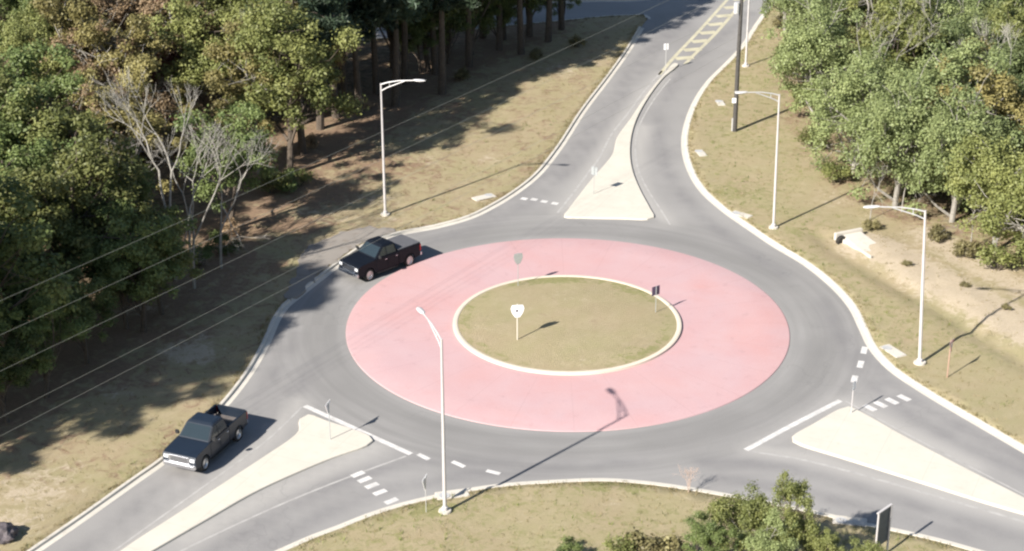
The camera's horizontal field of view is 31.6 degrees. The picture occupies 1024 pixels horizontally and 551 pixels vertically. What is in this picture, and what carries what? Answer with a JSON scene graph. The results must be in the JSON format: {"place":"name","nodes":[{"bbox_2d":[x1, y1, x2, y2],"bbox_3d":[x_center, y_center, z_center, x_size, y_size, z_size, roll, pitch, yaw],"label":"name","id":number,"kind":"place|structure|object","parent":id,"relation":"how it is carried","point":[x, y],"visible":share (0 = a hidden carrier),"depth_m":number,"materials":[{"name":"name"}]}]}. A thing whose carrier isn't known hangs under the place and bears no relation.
{"place":"outdoors","nodes":[
{"label":"outdoors","id":0,"kind":"place"},
{"bbox_2d":[0,0,1023,550],"bbox_3d":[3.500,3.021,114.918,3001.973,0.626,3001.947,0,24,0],"label":"ground","id":1,"kind":"structure","parent":0,"point":[160,390],"depth_m":122.36,"materials":[{"name":"beige plant"}]},
{"bbox_2d":[0,0,43,65],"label":"oak tree","id":2,"kind":"object","parent":1,"relation":"on","point":[6,4],"visible":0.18,"depth_m":153.08,"materials":[{"name":"green plant"}]},
{"bbox_2d":[0,321,56,422],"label":"oak tree","id":3,"kind":"object","parent":1,"relation":"on","point":[9,353],"visible":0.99,"depth_m":101.89,"materials":[{"name":"green plant"}]},
{"bbox_2d":[0,78,59,208],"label":"oak tree","id":4,"kind":"object","parent":1,"relation":"on","point":[18,126],"visible":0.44,"depth_m":121.13,"materials":[{"name":"green plant"}]},
{"bbox_2d":[0,57,67,152],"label":"oak tree","id":5,"kind":"object","parent":1,"relation":"on","point":[6,81],"visible":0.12,"depth_m":124.56,"materials":[{"name":"green plant"}]},
{"bbox_2d":[0,121,76,207],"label":"oak tree","id":6,"kind":"object","parent":1,"relation":"on","point":[43,147],"visible":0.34,"depth_m":117.34,"materials":[{"name":"green plant"}]},
{"bbox_2d":[0,171,86,335],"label":"oak tree","id":7,"kind":"object","parent":1,"relation":"on","point":[42,269],"visible":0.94,"depth_m":102.08,"materials":[{"name":"green plant"}]},
{"bbox_2d":[0,13,87,107],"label":"oak tree","id":8,"kind":"object","parent":1,"relation":"on","point":[18,34],"visible":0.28,"depth_m":139.57,"materials":[{"name":"green plant"}]},
{"bbox_2d":[0,186,91,315],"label":"oak tree","id":9,"kind":"object","parent":1,"relation":"on","point":[67,252],"visible":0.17,"depth_m":111.13,"materials":[{"name":"green plant"}]},
{"bbox_2d":[0,285,92,398],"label":"oak tree","id":10,"kind":"object","parent":1,"relation":"on","point":[40,304],"visible":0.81,"depth_m":103.59,"materials":[{"name":"green plant"}]},
{"bbox_2d":[0,38,95,148],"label":"oak tree","id":11,"kind":"object","parent":1,"relation":"on","point":[18,58],"visible":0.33,"depth_m":130.48,"materials":[{"name":"green plant"}]},
{"bbox_2d":[0,0,95,78],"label":"oak tree","id":12,"kind":"object","parent":1,"relation":"on","point":[24,15],"visible":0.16,"depth_m":147.85,"materials":[{"name":"green plant"}]},
{"bbox_2d":[0,81,108,186],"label":"oak tree","id":13,"kind":"object","parent":1,"relation":"on","point":[53,126],"visible":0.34,"depth_m":120.92,"materials":[{"name":"green plant"}]},
{"bbox_2d":[28,0,112,100],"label":"oak tree","id":14,"kind":"object","parent":1,"relation":"on","point":[51,11],"visible":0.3,"depth_m":144.95,"materials":[{"name":"green plant"}]},
{"bbox_2d":[26,253,130,364],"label":"oak tree","id":15,"kind":"object","parent":1,"relation":"on","point":[86,309],"visible":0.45,"depth_m":107.69,"materials":[{"name":"green plant"}]},
{"bbox_2d":[27,80,139,211],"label":"autumn tree","id":16,"kind":"object","parent":1,"relation":"on","point":[81,94],"visible":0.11,"depth_m":125.72,"materials":[{"name":"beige plant"}]},
{"bbox_2d":[40,12,143,103],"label":"autumn tree","id":17,"kind":"object","parent":1,"relation":"on","point":[82,65],"visible":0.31,"depth_m":138.18,"materials":[{"name":"beige plant"}]},
{"bbox_2d":[0,111,201,288],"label":"oak tree","id":18,"kind":"object","parent":1,"relation":"on","point":[90,158],"visible":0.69,"depth_m":111.58,"materials":[{"name":"green plant"}]},
{"bbox_2d":[58,0,151,56],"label":"autumn tree","id":19,"kind":"object","parent":1,"relation":"on","point":[122,9],"visible":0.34,"depth_m":148.39,"materials":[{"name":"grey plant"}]},
{"bbox_2d":[59,51,160,153],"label":"oak tree","id":20,"kind":"object","parent":1,"relation":"on","point":[136,76],"visible":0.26,"depth_m":129.28,"materials":[{"name":"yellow plant"}]},
{"bbox_2d":[78,231,169,329],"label":"oak tree","id":21,"kind":"object","parent":1,"relation":"on","point":[123,308],"visible":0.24,"depth_m":112.47,"materials":[{"name":"green plant"}]},
{"bbox_2d":[61,0,197,152],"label":"oak tree","id":22,"kind":"object","parent":1,"relation":"on","point":[87,32],"visible":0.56,"depth_m":138.60,"materials":[{"name":"green plant"}]},
{"bbox_2d":[58,194,201,332],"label":"oak tree","id":23,"kind":"object","parent":1,"relation":"on","point":[132,254],"visible":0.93,"depth_m":110.53,"materials":[{"name":"green plant"}]},
{"bbox_2d":[76,165,183,301],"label":"oak tree","id":24,"kind":"object","parent":1,"relation":"on","point":[145,190],"visible":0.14,"depth_m":115.52,"materials":[{"name":"green plant"}]},
{"bbox_2d":[83,85,189,205],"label":"oak tree","id":25,"kind":"object","parent":1,"relation":"on","point":[156,122],"visible":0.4,"depth_m":125.67,"materials":[{"name":"green plant"}]},
{"bbox_2d":[76,82,206,207],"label":"autumn tree","id":26,"kind":"object","parent":1,"relation":"on","point":[159,103],"visible":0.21,"depth_m":128.81,"materials":[{"name":"green plant"}]},
{"bbox_2d":[90,65,199,279],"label":"bare tree","id":27,"kind":"object","parent":1,"relation":"on","point":[143,137],"visible":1,"depth_m":118.33,"materials":[{"name":"grey plant"}]},
{"bbox_2d":[98,202,205,314],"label":"oak tree","id":28,"kind":"object","parent":1,"relation":"on","point":[182,260],"visible":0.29,"depth_m":113.60,"materials":[{"name":"green plant"}]},
{"bbox_2d":[135,36,196,118],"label":"autumn tree","id":29,"kind":"object","parent":1,"relation":"on","point":[169,58],"visible":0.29,"depth_m":144.88,"materials":[{"name":"brown plant"}]},
{"bbox_2d":[112,0,222,113],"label":"autumn tree","id":30,"kind":"object","parent":1,"relation":"on","point":[147,8],"visible":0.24,"depth_m":148.51,"materials":[{"name":"beige plant"}]},
{"bbox_2d":[153,120,236,267],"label":"bare tree","id":31,"kind":"object","parent":1,"relation":"on","point":[189,233],"visible":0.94,"depth_m":118.94,"materials":[{"name":"grey plant"}]},
{"bbox_2d":[145,0,253,127],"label":"oak tree","id":32,"kind":"object","parent":1,"relation":"on","point":[190,22],"visible":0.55,"depth_m":143.50,"materials":[{"name":"green plant"}]},
{"bbox_2d":[146,108,279,288],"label":"bare tree","id":33,"kind":"object","parent":1,"relation":"on","point":[194,235],"visible":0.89,"depth_m":116.68,"materials":[{"name":"grey plant"}]},
{"bbox_2d":[202,227,243,254],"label":"shrub","id":34,"kind":"object","parent":1,"relation":"on","point":[225,237],"visible":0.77,"depth_m":124.82,"materials":[{"name":"green plant"}]},
{"bbox_2d":[169,100,281,220],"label":"oak tree","id":35,"kind":"object","parent":1,"relation":"on","point":[252,112],"visible":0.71,"depth_m":125.52,"materials":[{"name":"green plant"}]},
{"bbox_2d":[177,128,274,268],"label":"bare tree","id":36,"kind":"object","parent":1,"relation":"on","point":[220,242],"visible":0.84,"depth_m":121.12,"materials":[{"name":"grey plant"}]},
{"bbox_2d":[196,0,264,101],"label":"oak tree","id":37,"kind":"object","parent":1,"relation":"on","point":[232,7],"visible":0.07,"depth_m":148.09,"materials":[{"name":"green plant"}]},
{"bbox_2d":[196,18,315,174],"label":"oak tree","id":38,"kind":"object","parent":1,"relation":"on","point":[215,79],"visible":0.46,"depth_m":136.02,"materials":[{"name":"green plant"}]},
{"bbox_2d":[248,171,291,193],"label":"shrub","id":39,"kind":"object","parent":1,"relation":"on","point":[280,179],"visible":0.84,"depth_m":134.92,"materials":[{"name":"green plant"}]},
{"bbox_2d":[222,0,369,170],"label":"oak tree","id":40,"kind":"object","parent":1,"relation":"on","point":[280,94],"visible":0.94,"depth_m":134.00,"materials":[{"name":"green plant"}]},
{"bbox_2d":[244,0,349,154],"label":"pine tree","id":41,"kind":"object","parent":1,"relation":"on","point":[329,23],"visible":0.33,"depth_m":138.11,"materials":[{"name":"green plant"}]},
{"bbox_2d":[261,0,358,129],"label":"pine tree","id":42,"kind":"object","parent":1,"relation":"on","point":[320,118],"visible":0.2,"depth_m":143.95,"materials":[{"name":"green plant"}]},
{"bbox_2d":[284,226,395,299],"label":"driveway apron","id":43,"kind":"object","parent":1,"relation":"on","point":[323,253],"visible":0.94,"depth_m":125.22,"materials":[{"name":"grey concrete"}]},
{"bbox_2d":[321,0,387,118],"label":"pine tree","id":44,"kind":"object","parent":1,"relation":"on","point":[361,12],"visible":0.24,"depth_m":147.43,"materials":[{"name":"brown plant"}]},
{"bbox_2d":[344,1,379,94],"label":"pine tree","id":45,"kind":"object","parent":1,"relation":"on","point":[375,77],"visible":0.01,"depth_m":156.13,"materials":[{"name":"brown plant"}]},
{"bbox_2d":[324,0,408,114],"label":"pine tree","id":46,"kind":"object","parent":1,"relation":"on","point":[380,7],"visible":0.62,"depth_m":147.73,"materials":[{"name":"brown plant"}]},
{"bbox_2d":[349,0,432,107],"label":"pine tree","id":47,"kind":"object","parent":1,"relation":"on","point":[414,10],"visible":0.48,"depth_m":151.26,"materials":[{"name":"brown plant"}]},
{"bbox_2d":[380,79,425,216],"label":"street lamp","id":48,"kind":"object","parent":1,"relation":"on","point":[384,213],"visible":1,"depth_m":129.28,"materials":[{"name":"metal"}]},
{"bbox_2d":[401,0,437,84],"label":"pine tree","id":49,"kind":"object","parent":1,"relation":"on","point":[404,63],"visible":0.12,"depth_m":158.52,"materials":[{"name":"brown plant"}]},
{"bbox_2d":[390,10,449,72],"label":"oak tree","id":50,"kind":"object","parent":1,"relation":"on","point":[415,40],"visible":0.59,"depth_m":159.82,"materials":[{"name":"green plant"}]},
{"bbox_2d":[416,307,450,514],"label":"street lamp","id":51,"kind":"object","parent":1,"relation":"on","point":[444,509],"visible":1,"depth_m":92.12,"materials":[{"name":"metal"}]},
{"bbox_2d":[412,0,488,71],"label":"oak tree","id":52,"kind":"object","parent":1,"relation":"on","point":[450,14],"visible":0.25,"depth_m":161.43,"materials":[{"name":"green plant"}]},
{"bbox_2d":[426,8,475,63],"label":"oak tree","id":53,"kind":"object","parent":1,"relation":"on","point":[450,34],"visible":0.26,"depth_m":163.75,"materials":[{"name":"green plant"}]},
{"bbox_2d":[423,0,480,94],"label":"pine tree","id":54,"kind":"object","parent":1,"relation":"on","point":[442,7],"visible":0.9,"depth_m":155.27,"materials":[{"name":"brown plant"}]},
{"bbox_2d":[461,0,500,54],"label":"oak tree","id":55,"kind":"object","parent":1,"relation":"on","point":[487,20],"visible":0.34,"depth_m":165.88,"materials":[{"name":"green plant"}]},
{"bbox_2d":[481,0,516,35],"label":"oak tree","id":56,"kind":"object","parent":1,"relation":"on","point":[508,14],"visible":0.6,"depth_m":167.41,"materials":[{"name":"green plant"}]},
{"bbox_2d":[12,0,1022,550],"bbox_3d":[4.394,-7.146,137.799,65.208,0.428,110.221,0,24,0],"label":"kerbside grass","id":57,"kind":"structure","parent":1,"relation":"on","point":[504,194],"depth_m":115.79,"materials":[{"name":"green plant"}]},
{"bbox_2d":[517,0,524,54],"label":"pine tree","id":58,"kind":"object","parent":1,"relation":"on","point":[520,39],"visible":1,"depth_m":166.59,"materials":[{"name":"brown plant"}]},
{"bbox_2d":[131,17,1021,550],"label":"green weeds","id":59,"kind":"object","parent":1,"relation":"on","point":[771,229],"visible":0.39,"depth_m":131.10,"materials":[{"name":"green plant"}]},
{"bbox_2d":[613,526,672,550],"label":"shrub","id":60,"kind":"object","parent":1,"relation":"on","point":[652,544],"visible":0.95,"depth_m":89.31,"materials":[{"name":"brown plant"}]},
{"bbox_2d":[681,510,739,550],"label":"oak tree","id":61,"kind":"object","parent":1,"relation":"on","point":[709,541],"visible":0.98,"depth_m":85.97,"materials":[{"name":"green plant"}]},
{"bbox_2d":[731,0,742,131],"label":"utility pole","id":62,"kind":"object","parent":1,"relation":"on","point":[738,7],"visible":0.99,"depth_m":145.67,"materials":[{"name":"brown wood"}]},
{"bbox_2d":[704,479,777,550],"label":"leafy tree","id":63,"kind":"object","parent":1,"relation":"on","point":[721,511],"visible":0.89,"depth_m":86.93,"materials":[{"name":"green plant"}]},
{"bbox_2d":[735,91,779,229],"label":"street lamp","id":64,"kind":"object","parent":1,"relation":"on","point":[773,225],"visible":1,"depth_m":126.90,"materials":[{"name":"metal"}]},
{"bbox_2d":[732,502,800,550],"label":"leafy tree","id":65,"kind":"object","parent":1,"relation":"on","point":[754,543],"visible":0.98,"depth_m":85.44,"materials":[{"name":"green plant"}]},
{"bbox_2d":[741,469,820,550],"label":"oak tree","id":66,"kind":"object","parent":1,"relation":"on","point":[789,489],"visible":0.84,"depth_m":86.18,"materials":[{"name":"green plant"}]},
{"bbox_2d":[758,0,854,80],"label":"leafy tree","id":67,"kind":"object","parent":1,"relation":"on","point":[798,7],"visible":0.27,"depth_m":156.53,"materials":[{"name":"green plant"}]},
{"bbox_2d":[761,0,880,123],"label":"leafy tree","id":68,"kind":"object","parent":1,"relation":"on","point":[810,47],"visible":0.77,"depth_m":145.06,"materials":[{"name":"green plant"}]},
{"bbox_2d":[795,521,846,550],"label":"oak tree","id":69,"kind":"object","parent":1,"relation":"on","point":[823,543],"visible":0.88,"depth_m":85.88,"materials":[{"name":"green plant"}]},
{"bbox_2d":[820,161,855,182],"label":"shrub","id":70,"kind":"object","parent":1,"relation":"on","point":[828,168],"visible":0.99,"depth_m":136.80,"materials":[{"name":"green plant"}]},
{"bbox_2d":[834,227,875,258],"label":"culvert headwall","id":71,"kind":"object","parent":1,"relation":"on","point":[857,239],"visible":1,"depth_m":126.69,"materials":[{"name":"concrete"}]},
{"bbox_2d":[800,7,913,177],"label":"leafy tree","id":72,"kind":"object","parent":1,"relation":"on","point":[851,87],"visible":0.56,"depth_m":136.53,"materials":[{"name":"green plant"}]},
{"bbox_2d":[875,503,892,549],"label":"guide sign","id":73,"kind":"object","parent":1,"relation":"on","point":[883,525],"visible":0.96,"depth_m":89.47,"materials":[{"name":"metal"}]},
{"bbox_2d":[863,205,926,365],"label":"street lamp","id":74,"kind":"object","parent":1,"relation":"on","point":[919,361],"visible":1,"depth_m":107.32,"materials":[{"name":"metal"}]},
{"bbox_2d":[843,0,947,90],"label":"oak tree","id":75,"kind":"object","parent":1,"relation":"on","point":[879,9],"visible":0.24,"depth_m":148.21,"materials":[{"name":"green plant"}]},
{"bbox_2d":[841,0,952,100],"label":"oak tree","id":76,"kind":"object","parent":1,"relation":"on","point":[904,39],"visible":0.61,"depth_m":144.30,"materials":[{"name":"green plant"}]},
{"bbox_2d":[828,39,972,206],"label":"leafy tree","id":77,"kind":"object","parent":1,"relation":"on","point":[888,122],"visible":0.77,"depth_m":129.29,"materials":[{"name":"green plant"}]},
{"bbox_2d":[903,0,979,105],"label":"leafy tree","id":78,"kind":"object","parent":1,"relation":"on","point":[949,12],"visible":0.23,"depth_m":150.20,"materials":[{"name":"green plant"}]},
{"bbox_2d":[884,32,1023,159],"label":"leafy tree","id":79,"kind":"object","parent":1,"relation":"on","point":[954,71],"visible":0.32,"depth_m":131.23,"materials":[{"name":"green plant"}]},
{"bbox_2d":[885,52,1023,222],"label":"leafy tree","id":80,"kind":"object","parent":1,"relation":"on","point":[950,130],"visible":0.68,"depth_m":126.33,"materials":[{"name":"green plant"}]},
{"bbox_2d":[906,32,1023,174],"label":"oak tree","id":81,"kind":"object","parent":1,"relation":"on","point":[993,95],"visible":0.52,"depth_m":130.14,"materials":[{"name":"green plant"}]},
{"bbox_2d":[949,238,982,257],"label":"shrub","id":82,"kind":"object","parent":1,"relation":"on","point":[966,246],"visible":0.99,"depth_m":124.06,"materials":[{"name":"brown plant"}]},
{"bbox_2d":[935,7,1023,127],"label":"leafy tree","id":83,"kind":"object","parent":1,"relation":"on","point":[955,23],"visible":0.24,"depth_m":139.74,"materials":[{"name":"green plant"}]},
{"bbox_2d":[940,129,1023,250],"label":"leafy tree","id":84,"kind":"object","parent":1,"relation":"on","point":[988,160],"visible":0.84,"depth_m":122.30,"materials":[{"name":"green plant"}]},
{"bbox_2d":[957,0,1023,41],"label":"leafy tree","id":85,"kind":"object","parent":1,"relation":"on","point":[983,4],"visible":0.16,"depth_m":156.54,"materials":[{"name":"green plant"}]},
{"bbox_2d":[958,152,1023,260],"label":"leafy tree","id":86,"kind":"object","parent":1,"relation":"on","point":[998,204],"visible":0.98,"depth_m":117.51,"materials":[{"name":"green plant"}]},
{"bbox_2d":[971,0,1023,40],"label":"oak tree","id":87,"kind":"object","parent":1,"relation":"on","point":[1009,15],"visible":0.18,"depth_m":147.28,"materials":[{"name":"green plant"}]},
{"bbox_2d":[975,239,1023,270],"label":"shrub","id":88,"kind":"object","parent":1,"relation":"on","point":[1007,258],"visible":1,"depth_m":122.03,"materials":[{"name":"green plant"}]},
{"bbox_2d":[979,17,1023,131],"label":"oak tree","id":89,"kind":"object","parent":1,"relation":"on","point":[1012,30],"visible":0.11,"depth_m":144.10,"materials":[{"name":"green plant"}]},
{"bbox_2d":[43,0,1023,550],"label":"road","id":90,"kind":"structure","parent":0,"point":[309,360],"depth_m":104.00,"materials":[{"name":"grey asphalt"}]},
{"bbox_2d":[163,404,247,470],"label":"pickup truck","id":91,"kind":"object","parent":90,"relation":"on","point":[200,440],"visible":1,"depth_m":98.76,"materials":[{"name":"black paint"}]},
{"bbox_2d":[113,407,301,550],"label":"edge line","id":92,"kind":"object","parent":90,"relation":"on","point":[227,469],"visible":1,"depth_m":97.26,"materials":[{"name":"white paint"}]},
{"bbox_2d":[121,414,372,550],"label":"splitter island","id":93,"kind":"structure","parent":90,"relation":"on","point":[309,444],"depth_m":98.06,"materials":[{"name":"concrete"}]},
{"bbox_2d":[180,456,406,550],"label":"edge line","id":94,"kind":"object","parent":90,"relation":"on","point":[198,542],"visible":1,"depth_m":95.08,"materials":[{"name":"white paint"}]},
{"bbox_2d":[27,26,643,550],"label":"kerb","id":95,"kind":"structure","parent":90,"relation":"on","point":[157,464],"depth_m":117.53,"materials":[{"name":"concrete"}]},
{"bbox_2d":[303,405,411,454],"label":"edge line","id":96,"kind":"object","parent":90,"relation":"on","point":[374,437],"visible":1,"depth_m":102.49,"materials":[{"name":"white paint"}]},
{"bbox_2d":[338,234,421,280],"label":"pickup truck","id":97,"kind":"object","parent":90,"relation":"on","point":[379,254],"visible":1,"depth_m":121.69,"materials":[{"name":"black paint"}]},
{"bbox_2d":[346,238,789,431],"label":"truck apron","id":98,"kind":"object","parent":90,"relation":"on","point":[731,344],"visible":0.99,"depth_m":112.06,"materials":[{"name":"pink concrete"}]},
{"bbox_2d":[453,275,681,374],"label":"kerb","id":99,"kind":"structure","parent":98,"relation":"on","point":[469,347],"depth_m":111.70,"materials":[{"name":"grey concrete"}]},
{"bbox_2d":[564,63,677,219],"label":"splitter island","id":100,"kind":"structure","parent":90,"relation":"on","point":[611,190],"depth_m":135.75,"materials":[{"name":"concrete"}]},
{"bbox_2d":[275,478,983,550],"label":"kerb","id":101,"kind":"structure","parent":90,"relation":"on","point":[320,533],"depth_m":94.78,"materials":[{"name":"concrete"}]},
{"bbox_2d":[744,400,842,450],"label":"edge line","id":102,"kind":"object","parent":90,"relation":"on","point":[789,426],"visible":1,"depth_m":102.79,"materials":[{"name":"white paint"}]},
{"bbox_2d":[681,4,1023,452],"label":"kerb","id":103,"kind":"structure","parent":90,"relation":"on","point":[873,348],"depth_m":120.40,"materials":[{"name":"concrete"}]},
{"bbox_2d":[751,451,1023,522],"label":"edge line","id":104,"kind":"object","parent":90,"relation":"on","point":[926,493],"visible":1,"depth_m":96.90,"materials":[{"name":"white paint"}]},
{"bbox_2d":[792,406,1023,514],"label":"splitter island","id":105,"kind":"structure","parent":90,"relation":"on","point":[856,436],"depth_m":99.40,"materials":[{"name":"concrete"}]},
{"bbox_2d":[458,277,676,370],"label":"central island","id":106,"kind":"structure","parent":0,"point":[574,324],"depth_m":114.26,"materials":[{"name":"beige plant"}]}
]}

